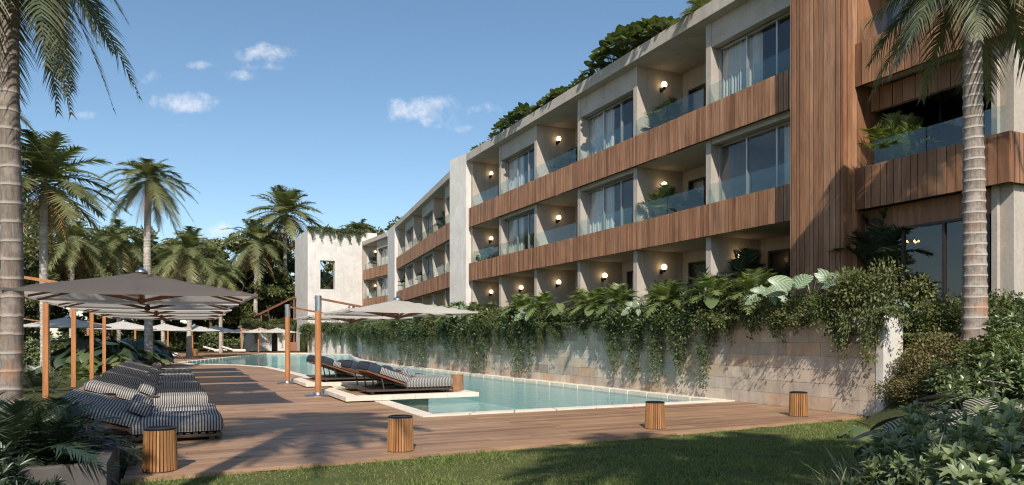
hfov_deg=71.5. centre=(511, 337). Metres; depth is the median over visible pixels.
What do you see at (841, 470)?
arching strap plant
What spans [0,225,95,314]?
broadleaf tree
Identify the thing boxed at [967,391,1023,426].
glossy shrub
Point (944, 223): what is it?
window
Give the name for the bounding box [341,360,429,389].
sun lounger
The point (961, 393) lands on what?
slope shrub
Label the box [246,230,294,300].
broadleaf tree
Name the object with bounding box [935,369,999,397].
slope shrub
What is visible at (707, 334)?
trailing shrub
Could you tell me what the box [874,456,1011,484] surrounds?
arching strap plant
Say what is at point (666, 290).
terrace fern
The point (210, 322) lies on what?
broadleaf tree
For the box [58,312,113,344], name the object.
understory tree
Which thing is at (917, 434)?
glossy shrub
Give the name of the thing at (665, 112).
potted palm
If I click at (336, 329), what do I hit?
trailing shrub
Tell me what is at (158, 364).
sun lounger
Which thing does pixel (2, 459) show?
dark leafy shrub
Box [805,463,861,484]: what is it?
strap grass
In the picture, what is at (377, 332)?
trailing shrub
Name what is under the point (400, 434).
slatted lantern
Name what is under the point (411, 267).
window
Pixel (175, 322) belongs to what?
broadleaf tree
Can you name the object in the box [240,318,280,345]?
trailing shrub
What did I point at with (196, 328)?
garden umbrella
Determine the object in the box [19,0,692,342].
sky
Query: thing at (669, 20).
roof shrub
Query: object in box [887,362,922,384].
feathery bush
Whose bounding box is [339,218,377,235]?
palm tree
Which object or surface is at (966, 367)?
slope shrub
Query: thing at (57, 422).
dark palm plant
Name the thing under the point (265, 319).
tree
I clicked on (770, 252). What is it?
balcony door
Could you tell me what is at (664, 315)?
trailing shrub
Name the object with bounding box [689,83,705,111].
balcony door
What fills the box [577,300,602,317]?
giant leaf plant
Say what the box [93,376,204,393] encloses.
sun lounger
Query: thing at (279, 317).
understory tree
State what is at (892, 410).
planting slope
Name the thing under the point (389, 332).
trailing shrub
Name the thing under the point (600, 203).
window
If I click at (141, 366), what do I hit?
sun lounger
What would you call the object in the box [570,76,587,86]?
roof shrub
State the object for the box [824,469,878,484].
dark shrub
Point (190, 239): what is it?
palm tree
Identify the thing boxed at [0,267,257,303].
cantilever umbrella
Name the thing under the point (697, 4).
roof palm
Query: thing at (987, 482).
dark shrub
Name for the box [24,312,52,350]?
understory tree
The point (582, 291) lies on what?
terrace fern
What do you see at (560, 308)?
giant leaf plant
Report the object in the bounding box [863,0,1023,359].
palm tree
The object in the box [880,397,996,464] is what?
glossy shrub
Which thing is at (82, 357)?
broad leaf plant
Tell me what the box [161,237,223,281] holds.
broadleaf tree
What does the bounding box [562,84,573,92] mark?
roof shrub
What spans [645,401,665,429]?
slatted lantern
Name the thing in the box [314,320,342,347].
trailing shrub
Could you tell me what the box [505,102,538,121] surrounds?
roof shrub
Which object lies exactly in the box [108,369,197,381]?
sun lounger
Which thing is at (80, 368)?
bed palm
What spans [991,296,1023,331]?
slope shrub
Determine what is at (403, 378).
sun lounger
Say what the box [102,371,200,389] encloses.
sun lounger
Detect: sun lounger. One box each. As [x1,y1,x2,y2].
[51,394,222,440]
[65,389,216,431]
[83,379,208,405]
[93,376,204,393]
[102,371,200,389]
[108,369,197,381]
[113,365,194,379]
[119,364,192,374]
[122,361,190,372]
[126,360,189,368]
[203,346,226,352]
[221,346,245,352]
[306,355,346,377]
[321,356,370,380]
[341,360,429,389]
[356,361,452,393]
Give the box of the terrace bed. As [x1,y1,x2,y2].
[300,323,957,351]
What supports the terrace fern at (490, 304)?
on the stone retaining wall at (763, 368)
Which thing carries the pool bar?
on the ground at (27, 394)
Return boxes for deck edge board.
[121,416,866,483]
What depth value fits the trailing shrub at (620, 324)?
21.35 m
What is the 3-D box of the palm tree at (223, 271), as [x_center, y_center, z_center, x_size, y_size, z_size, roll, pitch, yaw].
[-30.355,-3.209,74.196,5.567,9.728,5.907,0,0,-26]
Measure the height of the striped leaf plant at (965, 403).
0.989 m
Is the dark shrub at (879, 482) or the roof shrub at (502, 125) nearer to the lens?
the dark shrub at (879, 482)
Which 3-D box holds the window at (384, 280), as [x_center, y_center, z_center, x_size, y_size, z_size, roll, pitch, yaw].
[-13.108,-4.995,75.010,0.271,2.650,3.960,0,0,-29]
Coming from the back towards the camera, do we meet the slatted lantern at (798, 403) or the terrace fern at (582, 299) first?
the terrace fern at (582, 299)
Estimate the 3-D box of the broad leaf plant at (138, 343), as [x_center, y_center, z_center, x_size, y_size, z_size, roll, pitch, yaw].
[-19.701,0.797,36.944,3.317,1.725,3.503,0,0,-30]
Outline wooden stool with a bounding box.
[451,374,463,389]
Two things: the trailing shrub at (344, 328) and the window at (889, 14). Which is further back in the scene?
the trailing shrub at (344, 328)
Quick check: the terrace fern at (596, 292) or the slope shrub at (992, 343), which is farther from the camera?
the terrace fern at (596, 292)
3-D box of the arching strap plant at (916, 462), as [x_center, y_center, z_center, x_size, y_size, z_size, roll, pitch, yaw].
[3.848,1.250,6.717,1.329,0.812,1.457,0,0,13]
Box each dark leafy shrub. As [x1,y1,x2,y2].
[0,440,37,484]
[0,454,13,484]
[0,460,70,484]
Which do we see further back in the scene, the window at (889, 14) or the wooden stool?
the wooden stool
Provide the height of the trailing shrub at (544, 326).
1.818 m
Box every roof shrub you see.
[487,131,499,139]
[491,120,514,131]
[496,113,524,130]
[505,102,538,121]
[524,105,539,114]
[530,99,544,110]
[540,97,552,105]
[541,92,560,105]
[546,86,563,98]
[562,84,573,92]
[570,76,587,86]
[578,62,608,82]
[584,46,627,71]
[589,24,640,64]
[602,22,666,57]
[620,15,671,52]
[642,16,679,40]
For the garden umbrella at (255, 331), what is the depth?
74.91 m
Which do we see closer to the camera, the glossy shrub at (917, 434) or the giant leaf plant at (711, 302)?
the glossy shrub at (917, 434)
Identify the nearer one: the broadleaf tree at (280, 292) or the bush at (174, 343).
the bush at (174, 343)
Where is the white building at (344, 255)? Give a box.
[295,230,376,350]
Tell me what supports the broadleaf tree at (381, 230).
on the ground at (27, 394)
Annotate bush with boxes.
[23,336,59,364]
[50,331,67,348]
[157,338,185,350]
[157,339,175,352]
[173,336,195,350]
[193,339,216,350]
[196,332,232,350]
[229,337,240,348]
[868,378,930,402]
[873,374,938,405]
[885,352,953,378]
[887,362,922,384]
[895,333,989,378]
[897,328,1008,363]
[907,369,983,395]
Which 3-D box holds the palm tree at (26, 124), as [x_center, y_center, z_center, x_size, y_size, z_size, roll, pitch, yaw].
[-20.857,-4.298,26.718,5.391,11.897,5.059,0,0,29]
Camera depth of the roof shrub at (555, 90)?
32.31 m
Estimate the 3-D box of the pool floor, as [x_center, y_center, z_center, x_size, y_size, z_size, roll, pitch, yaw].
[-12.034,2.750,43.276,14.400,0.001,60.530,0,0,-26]
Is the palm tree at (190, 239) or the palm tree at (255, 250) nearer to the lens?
the palm tree at (190, 239)
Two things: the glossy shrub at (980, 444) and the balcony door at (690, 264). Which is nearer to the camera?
the glossy shrub at (980, 444)
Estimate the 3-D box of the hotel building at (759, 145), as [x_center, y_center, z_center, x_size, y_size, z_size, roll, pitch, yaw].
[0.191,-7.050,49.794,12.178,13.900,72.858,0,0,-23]
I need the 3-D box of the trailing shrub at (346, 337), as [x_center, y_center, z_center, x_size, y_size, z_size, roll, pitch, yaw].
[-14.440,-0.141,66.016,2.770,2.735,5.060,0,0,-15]
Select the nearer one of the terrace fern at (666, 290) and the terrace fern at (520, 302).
the terrace fern at (666, 290)
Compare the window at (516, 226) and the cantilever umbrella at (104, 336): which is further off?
the window at (516, 226)
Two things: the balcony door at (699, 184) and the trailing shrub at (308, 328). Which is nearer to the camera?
the balcony door at (699, 184)
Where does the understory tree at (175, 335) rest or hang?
on the ground at (27, 394)
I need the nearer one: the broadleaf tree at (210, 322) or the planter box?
the planter box
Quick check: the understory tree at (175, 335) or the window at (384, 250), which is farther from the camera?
the understory tree at (175, 335)
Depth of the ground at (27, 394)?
23.55 m
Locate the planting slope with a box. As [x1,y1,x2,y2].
[853,344,1023,477]
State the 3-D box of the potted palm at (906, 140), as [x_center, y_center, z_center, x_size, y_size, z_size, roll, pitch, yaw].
[9.833,-4.645,17.772,1.681,1.791,1.546,0,0,14]
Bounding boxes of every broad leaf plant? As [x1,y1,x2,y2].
[50,336,101,369]
[51,335,101,364]
[58,351,110,373]
[84,338,152,368]
[97,353,132,370]
[110,336,168,363]
[134,351,176,367]
[153,340,184,362]
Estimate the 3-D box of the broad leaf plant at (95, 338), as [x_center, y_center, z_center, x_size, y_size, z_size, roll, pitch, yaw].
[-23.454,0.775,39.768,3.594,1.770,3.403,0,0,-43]
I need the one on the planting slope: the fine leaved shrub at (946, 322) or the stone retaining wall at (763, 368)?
the fine leaved shrub at (946, 322)
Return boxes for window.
[322,261,333,289]
[380,247,387,264]
[380,277,387,295]
[409,229,412,248]
[409,265,412,286]
[427,213,432,236]
[427,255,432,279]
[506,147,533,191]
[506,211,533,253]
[587,94,632,156]
[587,176,632,233]
[719,12,789,99]
[719,121,789,200]
[865,214,990,306]
[888,0,915,27]
[939,78,984,147]
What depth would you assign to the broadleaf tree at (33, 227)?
77.14 m
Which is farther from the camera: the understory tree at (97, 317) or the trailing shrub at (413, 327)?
the understory tree at (97, 317)
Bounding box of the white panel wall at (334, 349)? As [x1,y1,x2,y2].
[308,328,361,358]
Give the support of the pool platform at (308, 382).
on the pool floor
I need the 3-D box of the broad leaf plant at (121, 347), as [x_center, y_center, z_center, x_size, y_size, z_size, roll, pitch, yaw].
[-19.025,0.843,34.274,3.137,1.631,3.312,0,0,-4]
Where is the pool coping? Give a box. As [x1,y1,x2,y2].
[178,353,734,416]
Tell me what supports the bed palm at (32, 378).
on the ground at (27, 394)
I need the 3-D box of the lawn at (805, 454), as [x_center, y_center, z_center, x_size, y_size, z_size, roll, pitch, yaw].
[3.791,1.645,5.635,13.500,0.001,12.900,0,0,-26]
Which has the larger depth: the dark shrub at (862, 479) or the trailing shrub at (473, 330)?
the trailing shrub at (473, 330)
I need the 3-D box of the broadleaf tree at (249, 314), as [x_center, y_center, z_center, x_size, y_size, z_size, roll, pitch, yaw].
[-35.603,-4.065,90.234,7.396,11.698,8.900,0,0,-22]
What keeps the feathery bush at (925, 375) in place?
on the planting slope
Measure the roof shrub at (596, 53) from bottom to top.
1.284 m
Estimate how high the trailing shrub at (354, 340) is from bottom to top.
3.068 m
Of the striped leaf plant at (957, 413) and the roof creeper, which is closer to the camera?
the striped leaf plant at (957, 413)
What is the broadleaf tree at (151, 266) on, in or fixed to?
on the ground at (27, 394)
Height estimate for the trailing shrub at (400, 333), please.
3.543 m
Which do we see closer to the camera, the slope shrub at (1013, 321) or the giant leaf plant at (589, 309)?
the slope shrub at (1013, 321)
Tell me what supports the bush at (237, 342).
on the ground at (27, 394)
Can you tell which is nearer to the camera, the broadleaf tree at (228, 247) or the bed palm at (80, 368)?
the bed palm at (80, 368)
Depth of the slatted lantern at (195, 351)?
64.24 m
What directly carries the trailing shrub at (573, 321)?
on the stone retaining wall at (763, 368)
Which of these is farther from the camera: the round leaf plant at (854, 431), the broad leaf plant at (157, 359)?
the broad leaf plant at (157, 359)
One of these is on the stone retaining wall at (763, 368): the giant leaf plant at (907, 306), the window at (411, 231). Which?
the giant leaf plant at (907, 306)
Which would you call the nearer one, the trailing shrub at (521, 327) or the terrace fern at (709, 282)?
the terrace fern at (709, 282)
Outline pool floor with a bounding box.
[264,364,514,413]
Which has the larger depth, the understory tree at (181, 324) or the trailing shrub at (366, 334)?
the understory tree at (181, 324)
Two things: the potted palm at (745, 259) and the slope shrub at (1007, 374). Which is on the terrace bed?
the potted palm at (745, 259)
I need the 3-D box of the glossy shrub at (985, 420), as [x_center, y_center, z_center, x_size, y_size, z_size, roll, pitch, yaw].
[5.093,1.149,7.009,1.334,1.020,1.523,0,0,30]
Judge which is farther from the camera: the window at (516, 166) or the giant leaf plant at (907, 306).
the window at (516, 166)
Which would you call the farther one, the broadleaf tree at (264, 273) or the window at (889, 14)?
the broadleaf tree at (264, 273)
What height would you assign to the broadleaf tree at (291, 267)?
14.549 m
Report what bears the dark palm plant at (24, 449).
in the planter box
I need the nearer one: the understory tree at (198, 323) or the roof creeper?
the roof creeper
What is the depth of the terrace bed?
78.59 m
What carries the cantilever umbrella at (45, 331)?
on the pool deck
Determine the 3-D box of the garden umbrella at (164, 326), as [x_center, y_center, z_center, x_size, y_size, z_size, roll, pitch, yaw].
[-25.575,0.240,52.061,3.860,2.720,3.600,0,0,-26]
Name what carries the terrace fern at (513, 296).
on the stone retaining wall at (763, 368)
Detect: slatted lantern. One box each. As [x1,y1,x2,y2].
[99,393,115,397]
[141,426,177,472]
[193,348,197,354]
[387,414,413,452]
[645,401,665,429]
[788,391,807,416]
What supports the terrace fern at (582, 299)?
on the stone retaining wall at (763, 368)
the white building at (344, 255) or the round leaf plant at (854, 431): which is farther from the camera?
the white building at (344, 255)
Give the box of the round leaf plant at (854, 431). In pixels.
[832,420,872,441]
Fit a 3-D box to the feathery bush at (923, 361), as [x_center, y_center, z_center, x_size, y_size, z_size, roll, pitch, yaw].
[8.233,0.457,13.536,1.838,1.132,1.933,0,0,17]
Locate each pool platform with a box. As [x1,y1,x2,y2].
[290,377,377,386]
[321,388,478,410]
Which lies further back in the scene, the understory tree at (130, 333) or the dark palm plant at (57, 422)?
the understory tree at (130, 333)
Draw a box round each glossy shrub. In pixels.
[840,450,937,484]
[850,420,956,481]
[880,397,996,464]
[899,441,1023,484]
[918,417,1023,484]
[949,400,1023,480]
[957,405,1023,478]
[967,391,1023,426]
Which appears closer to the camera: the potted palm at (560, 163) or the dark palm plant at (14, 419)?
the dark palm plant at (14, 419)
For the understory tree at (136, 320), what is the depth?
87.29 m
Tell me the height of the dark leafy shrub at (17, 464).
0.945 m
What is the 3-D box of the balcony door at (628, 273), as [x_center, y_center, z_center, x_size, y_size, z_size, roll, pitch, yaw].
[5.585,-1.660,30.703,0.273,2.480,1.730,0,0,-26]
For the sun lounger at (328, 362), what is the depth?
23.30 m
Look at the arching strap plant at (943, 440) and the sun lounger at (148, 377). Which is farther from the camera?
the sun lounger at (148, 377)
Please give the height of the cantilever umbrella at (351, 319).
2.760 m
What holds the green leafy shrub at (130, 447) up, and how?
on the pool deck
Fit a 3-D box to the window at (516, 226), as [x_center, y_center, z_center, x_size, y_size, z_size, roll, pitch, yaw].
[0.664,-4.995,36.642,0.273,2.650,3.910,0,0,-26]
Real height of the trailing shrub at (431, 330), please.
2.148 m
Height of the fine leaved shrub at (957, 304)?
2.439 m
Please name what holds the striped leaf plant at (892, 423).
on the lawn at (805, 454)
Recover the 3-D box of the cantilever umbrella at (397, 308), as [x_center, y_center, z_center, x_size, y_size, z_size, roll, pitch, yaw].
[-3.533,0.220,19.757,4.180,2.760,3.440,0,0,-26]
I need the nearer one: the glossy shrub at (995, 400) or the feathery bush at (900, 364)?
the glossy shrub at (995, 400)
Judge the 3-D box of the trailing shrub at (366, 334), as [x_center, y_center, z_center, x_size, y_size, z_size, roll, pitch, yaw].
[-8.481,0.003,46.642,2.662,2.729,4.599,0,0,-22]
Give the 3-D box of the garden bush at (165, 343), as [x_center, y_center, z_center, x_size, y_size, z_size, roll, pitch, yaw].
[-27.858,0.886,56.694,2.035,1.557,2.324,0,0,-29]
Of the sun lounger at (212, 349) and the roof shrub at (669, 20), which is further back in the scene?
the sun lounger at (212, 349)
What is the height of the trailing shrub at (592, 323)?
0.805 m
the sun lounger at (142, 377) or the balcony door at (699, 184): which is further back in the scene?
the balcony door at (699, 184)
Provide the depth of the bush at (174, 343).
81.24 m
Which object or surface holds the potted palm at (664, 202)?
on the hotel building at (759, 145)
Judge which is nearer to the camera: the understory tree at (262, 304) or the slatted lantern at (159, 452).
the slatted lantern at (159, 452)
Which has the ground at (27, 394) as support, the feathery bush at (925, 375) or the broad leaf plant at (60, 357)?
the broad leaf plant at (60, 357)
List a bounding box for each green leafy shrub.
[102,435,141,461]
[120,444,133,468]
[120,445,141,468]
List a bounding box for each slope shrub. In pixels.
[917,345,992,388]
[917,360,971,392]
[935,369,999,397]
[937,370,1000,406]
[948,388,995,406]
[960,324,1023,364]
[970,348,1023,396]
[977,328,1023,371]
[978,310,1023,350]
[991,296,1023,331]
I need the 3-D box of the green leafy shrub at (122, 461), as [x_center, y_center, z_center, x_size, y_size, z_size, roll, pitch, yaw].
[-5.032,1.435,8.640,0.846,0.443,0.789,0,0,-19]
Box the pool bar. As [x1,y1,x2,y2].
[237,325,296,350]
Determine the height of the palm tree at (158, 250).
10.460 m
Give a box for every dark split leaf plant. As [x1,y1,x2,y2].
[3,437,118,484]
[46,438,104,458]
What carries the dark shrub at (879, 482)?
on the lawn at (805, 454)
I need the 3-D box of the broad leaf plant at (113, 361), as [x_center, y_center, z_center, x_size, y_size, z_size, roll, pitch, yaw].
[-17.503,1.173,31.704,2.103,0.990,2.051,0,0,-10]
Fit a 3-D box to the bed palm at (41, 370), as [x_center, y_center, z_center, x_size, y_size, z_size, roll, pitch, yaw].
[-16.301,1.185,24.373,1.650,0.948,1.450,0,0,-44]
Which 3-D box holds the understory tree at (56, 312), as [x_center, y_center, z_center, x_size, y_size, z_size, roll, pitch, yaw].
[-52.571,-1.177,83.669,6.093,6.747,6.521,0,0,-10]
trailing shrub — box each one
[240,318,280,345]
[268,318,296,342]
[298,322,321,349]
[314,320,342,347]
[326,322,348,350]
[342,327,350,347]
[343,327,356,353]
[346,322,358,354]
[350,321,368,348]
[362,320,386,356]
[366,321,389,362]
[374,320,402,350]
[393,317,418,365]
[401,317,436,367]
[417,316,452,349]
[433,316,469,364]
[457,304,503,374]
[472,306,514,356]
[497,304,553,377]
[514,306,585,354]
[549,310,608,337]
[578,312,615,332]
[594,300,682,386]
[625,300,702,375]
[660,280,767,393]
[689,290,785,338]
[719,292,816,342]
[754,287,870,335]
[802,255,938,378]
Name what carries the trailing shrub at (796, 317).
on the stone retaining wall at (763, 368)
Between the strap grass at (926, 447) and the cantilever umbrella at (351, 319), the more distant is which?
the cantilever umbrella at (351, 319)
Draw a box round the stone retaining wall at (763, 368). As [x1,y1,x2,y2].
[362,314,946,417]
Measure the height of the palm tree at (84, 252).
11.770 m
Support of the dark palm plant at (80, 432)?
in the planter box
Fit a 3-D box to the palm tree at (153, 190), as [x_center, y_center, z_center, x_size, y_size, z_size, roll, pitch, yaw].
[-18.275,-3.770,35.965,4.803,10.849,4.507,0,0,16]
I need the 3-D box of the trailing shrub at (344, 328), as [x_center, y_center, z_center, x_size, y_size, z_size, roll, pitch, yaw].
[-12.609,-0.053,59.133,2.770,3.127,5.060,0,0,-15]
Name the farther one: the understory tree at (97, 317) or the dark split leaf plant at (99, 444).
the understory tree at (97, 317)
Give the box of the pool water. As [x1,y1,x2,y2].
[191,354,687,412]
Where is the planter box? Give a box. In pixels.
[4,439,119,484]
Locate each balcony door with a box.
[627,271,632,300]
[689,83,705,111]
[689,177,705,201]
[689,260,705,288]
[768,248,789,296]
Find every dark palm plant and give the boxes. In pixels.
[0,395,106,469]
[3,397,45,458]
[4,397,135,476]
[37,395,141,459]
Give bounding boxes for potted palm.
[368,249,376,264]
[434,211,444,225]
[476,246,496,260]
[549,154,577,172]
[565,140,577,162]
[635,183,688,217]
[643,96,686,128]
[721,247,782,291]
[828,206,935,298]
[860,110,936,162]
[870,113,945,157]
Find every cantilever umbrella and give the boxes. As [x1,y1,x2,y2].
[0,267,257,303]
[37,300,238,399]
[67,308,231,387]
[87,313,224,379]
[100,316,219,374]
[277,304,412,383]
[305,295,477,396]
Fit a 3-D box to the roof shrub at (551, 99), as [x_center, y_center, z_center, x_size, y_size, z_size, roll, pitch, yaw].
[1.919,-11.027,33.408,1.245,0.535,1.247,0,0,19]
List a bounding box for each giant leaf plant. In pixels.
[446,304,467,319]
[514,305,539,322]
[545,303,573,320]
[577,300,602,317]
[621,297,648,315]
[690,287,728,308]
[743,284,797,308]
[764,269,850,302]
[863,292,921,317]
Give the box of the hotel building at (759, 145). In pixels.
[362,0,1023,322]
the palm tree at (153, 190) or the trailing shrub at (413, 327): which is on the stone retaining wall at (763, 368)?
the trailing shrub at (413, 327)
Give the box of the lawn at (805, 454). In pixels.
[121,419,882,484]
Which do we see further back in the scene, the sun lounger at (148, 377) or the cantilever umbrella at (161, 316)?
the cantilever umbrella at (161, 316)
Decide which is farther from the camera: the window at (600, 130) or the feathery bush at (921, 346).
the window at (600, 130)
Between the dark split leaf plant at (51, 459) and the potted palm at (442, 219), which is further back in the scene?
the potted palm at (442, 219)
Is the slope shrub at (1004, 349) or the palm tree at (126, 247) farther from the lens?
the palm tree at (126, 247)
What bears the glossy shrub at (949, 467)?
on the lawn at (805, 454)
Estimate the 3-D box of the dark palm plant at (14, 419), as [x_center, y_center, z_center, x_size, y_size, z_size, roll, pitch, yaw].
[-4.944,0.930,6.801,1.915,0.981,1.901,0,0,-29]
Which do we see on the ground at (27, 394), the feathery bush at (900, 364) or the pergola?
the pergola
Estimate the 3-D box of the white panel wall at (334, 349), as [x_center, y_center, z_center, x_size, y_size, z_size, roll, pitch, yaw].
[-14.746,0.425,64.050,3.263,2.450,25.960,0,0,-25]
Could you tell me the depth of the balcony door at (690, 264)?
27.64 m
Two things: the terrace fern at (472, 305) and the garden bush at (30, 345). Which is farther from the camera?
the garden bush at (30, 345)
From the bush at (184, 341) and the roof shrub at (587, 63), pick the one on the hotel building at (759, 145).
the roof shrub at (587, 63)
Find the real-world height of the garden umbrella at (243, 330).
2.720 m
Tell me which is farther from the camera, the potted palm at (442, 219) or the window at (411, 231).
the window at (411, 231)
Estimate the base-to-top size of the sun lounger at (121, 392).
0.712 m
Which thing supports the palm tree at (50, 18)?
on the ground at (27, 394)
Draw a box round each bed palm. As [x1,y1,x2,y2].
[23,364,67,392]
[24,361,60,385]
[56,361,95,379]
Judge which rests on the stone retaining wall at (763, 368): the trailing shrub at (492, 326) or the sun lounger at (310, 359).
the trailing shrub at (492, 326)
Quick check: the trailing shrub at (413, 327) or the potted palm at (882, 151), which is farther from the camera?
the trailing shrub at (413, 327)
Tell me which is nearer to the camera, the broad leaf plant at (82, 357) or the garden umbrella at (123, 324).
the broad leaf plant at (82, 357)
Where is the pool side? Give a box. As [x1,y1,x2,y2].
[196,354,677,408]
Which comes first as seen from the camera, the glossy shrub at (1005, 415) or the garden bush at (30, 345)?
the glossy shrub at (1005, 415)
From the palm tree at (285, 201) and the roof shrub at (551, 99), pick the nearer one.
the roof shrub at (551, 99)
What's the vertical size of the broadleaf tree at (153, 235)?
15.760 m
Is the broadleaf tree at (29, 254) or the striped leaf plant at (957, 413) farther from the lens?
the broadleaf tree at (29, 254)
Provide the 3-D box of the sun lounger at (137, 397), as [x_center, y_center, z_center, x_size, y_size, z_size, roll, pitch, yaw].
[-6.409,1.244,12.395,2.342,0.712,1.140,0,0,-25]
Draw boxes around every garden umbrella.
[24,315,111,328]
[86,319,156,335]
[134,322,191,340]
[167,323,219,346]
[192,325,238,355]
[223,327,248,332]
[240,327,266,352]
[257,327,297,352]
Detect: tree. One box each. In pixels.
[0,0,142,404]
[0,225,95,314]
[0,238,60,313]
[20,97,42,164]
[21,129,132,376]
[23,196,91,343]
[23,306,39,347]
[24,217,121,337]
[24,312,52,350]
[36,305,85,347]
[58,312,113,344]
[76,239,140,339]
[82,218,156,341]
[82,312,131,339]
[85,225,128,277]
[93,157,200,365]
[100,319,143,340]
[113,249,172,341]
[121,225,175,333]
[130,246,194,341]
[130,319,173,325]
[151,226,231,357]
[154,320,184,346]
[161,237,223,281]
[166,320,201,350]
[171,264,218,349]
[181,320,236,350]
[186,262,242,350]
[194,307,246,348]
[195,260,245,352]
[196,232,252,289]
[205,261,259,338]
[216,218,294,318]
[226,313,278,338]
[233,258,278,301]
[239,185,323,325]
[239,299,271,323]
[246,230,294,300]
[246,266,294,323]
[262,310,292,350]
[268,249,332,301]
[317,222,374,288]
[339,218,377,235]
[364,224,385,234]
[384,216,401,231]
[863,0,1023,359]
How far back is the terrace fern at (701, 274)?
19.79 m
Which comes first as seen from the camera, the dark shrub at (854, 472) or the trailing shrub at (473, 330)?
the dark shrub at (854, 472)
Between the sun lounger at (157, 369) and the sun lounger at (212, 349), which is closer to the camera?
the sun lounger at (157, 369)
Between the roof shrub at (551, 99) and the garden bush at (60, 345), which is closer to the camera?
the roof shrub at (551, 99)
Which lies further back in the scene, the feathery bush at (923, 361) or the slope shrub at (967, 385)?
the feathery bush at (923, 361)
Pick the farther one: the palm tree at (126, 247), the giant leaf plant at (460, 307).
the palm tree at (126, 247)
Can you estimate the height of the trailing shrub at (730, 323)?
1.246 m
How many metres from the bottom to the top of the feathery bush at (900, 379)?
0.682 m
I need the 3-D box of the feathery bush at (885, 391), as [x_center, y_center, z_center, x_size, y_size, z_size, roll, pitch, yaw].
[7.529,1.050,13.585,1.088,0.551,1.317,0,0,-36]
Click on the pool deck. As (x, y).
(268, 420)
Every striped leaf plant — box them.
[845,402,950,455]
[913,394,976,435]
[926,380,1023,419]
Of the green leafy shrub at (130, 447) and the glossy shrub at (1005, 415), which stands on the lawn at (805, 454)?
the glossy shrub at (1005, 415)
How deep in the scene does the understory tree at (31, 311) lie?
73.24 m
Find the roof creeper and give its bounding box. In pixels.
[306,225,366,242]
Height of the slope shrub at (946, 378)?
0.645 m
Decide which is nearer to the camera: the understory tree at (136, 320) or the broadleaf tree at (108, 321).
the broadleaf tree at (108, 321)
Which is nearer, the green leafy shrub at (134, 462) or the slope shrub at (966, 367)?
the green leafy shrub at (134, 462)
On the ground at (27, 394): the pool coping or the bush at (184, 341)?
the bush at (184, 341)
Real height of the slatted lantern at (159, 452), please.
0.519 m
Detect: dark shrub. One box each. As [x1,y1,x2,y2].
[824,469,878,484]
[843,457,871,479]
[867,462,923,484]
[966,461,1002,484]
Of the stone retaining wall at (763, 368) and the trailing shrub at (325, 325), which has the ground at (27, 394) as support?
the stone retaining wall at (763, 368)
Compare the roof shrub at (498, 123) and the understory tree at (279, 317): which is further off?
the understory tree at (279, 317)
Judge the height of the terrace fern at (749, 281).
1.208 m
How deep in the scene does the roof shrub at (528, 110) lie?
34.72 m
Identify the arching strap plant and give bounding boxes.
[802,450,875,484]
[846,422,944,472]
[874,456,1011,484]
[894,426,954,464]
[915,464,975,484]
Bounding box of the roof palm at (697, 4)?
[663,0,711,33]
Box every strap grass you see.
[791,467,862,484]
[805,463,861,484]
[826,446,870,478]
[877,418,1023,473]
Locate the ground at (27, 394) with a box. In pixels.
[23,350,299,483]
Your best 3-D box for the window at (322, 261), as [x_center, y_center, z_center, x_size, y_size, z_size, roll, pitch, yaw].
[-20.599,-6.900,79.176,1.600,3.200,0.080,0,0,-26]
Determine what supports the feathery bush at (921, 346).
on the planting slope
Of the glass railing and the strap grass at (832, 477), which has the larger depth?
the glass railing
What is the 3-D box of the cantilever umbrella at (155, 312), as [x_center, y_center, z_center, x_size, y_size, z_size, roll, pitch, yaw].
[-11.946,0.040,23.551,4.710,3.120,3.696,0,0,-26]
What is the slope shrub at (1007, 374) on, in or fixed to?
on the planting slope
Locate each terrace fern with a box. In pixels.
[435,301,464,322]
[459,301,482,321]
[468,299,503,319]
[500,293,533,321]
[502,292,533,314]
[520,291,557,318]
[555,287,608,319]
[562,291,590,319]
[570,287,615,315]
[590,282,643,316]
[639,278,686,314]
[641,278,686,317]
[672,263,744,298]
[679,272,738,308]
[718,267,781,314]
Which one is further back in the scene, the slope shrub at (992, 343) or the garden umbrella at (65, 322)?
the garden umbrella at (65, 322)
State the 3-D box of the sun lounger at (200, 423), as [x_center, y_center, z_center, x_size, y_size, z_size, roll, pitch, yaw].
[-5.836,1.244,11.208,2.342,0.712,1.140,0,0,-25]
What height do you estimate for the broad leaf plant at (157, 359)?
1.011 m
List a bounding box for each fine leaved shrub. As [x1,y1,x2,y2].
[850,299,960,353]
[893,303,1000,356]
[912,288,1023,338]
[988,294,1019,315]
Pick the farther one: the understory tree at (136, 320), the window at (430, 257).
the understory tree at (136, 320)
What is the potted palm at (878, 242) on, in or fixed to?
on the hotel building at (759, 145)
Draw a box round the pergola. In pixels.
[255,296,295,341]
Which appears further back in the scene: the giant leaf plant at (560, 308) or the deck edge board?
the giant leaf plant at (560, 308)
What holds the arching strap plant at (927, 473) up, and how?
on the lawn at (805, 454)
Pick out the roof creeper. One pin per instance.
(358, 232)
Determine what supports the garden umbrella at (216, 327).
on the pool deck
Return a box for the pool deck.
[41,351,860,478]
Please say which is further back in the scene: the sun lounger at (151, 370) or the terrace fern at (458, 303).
the terrace fern at (458, 303)
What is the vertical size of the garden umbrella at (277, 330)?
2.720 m
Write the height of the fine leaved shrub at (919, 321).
1.660 m
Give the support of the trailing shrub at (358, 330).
on the stone retaining wall at (763, 368)
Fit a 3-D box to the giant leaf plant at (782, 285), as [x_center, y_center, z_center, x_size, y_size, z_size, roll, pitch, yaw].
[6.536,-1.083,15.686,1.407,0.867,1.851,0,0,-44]

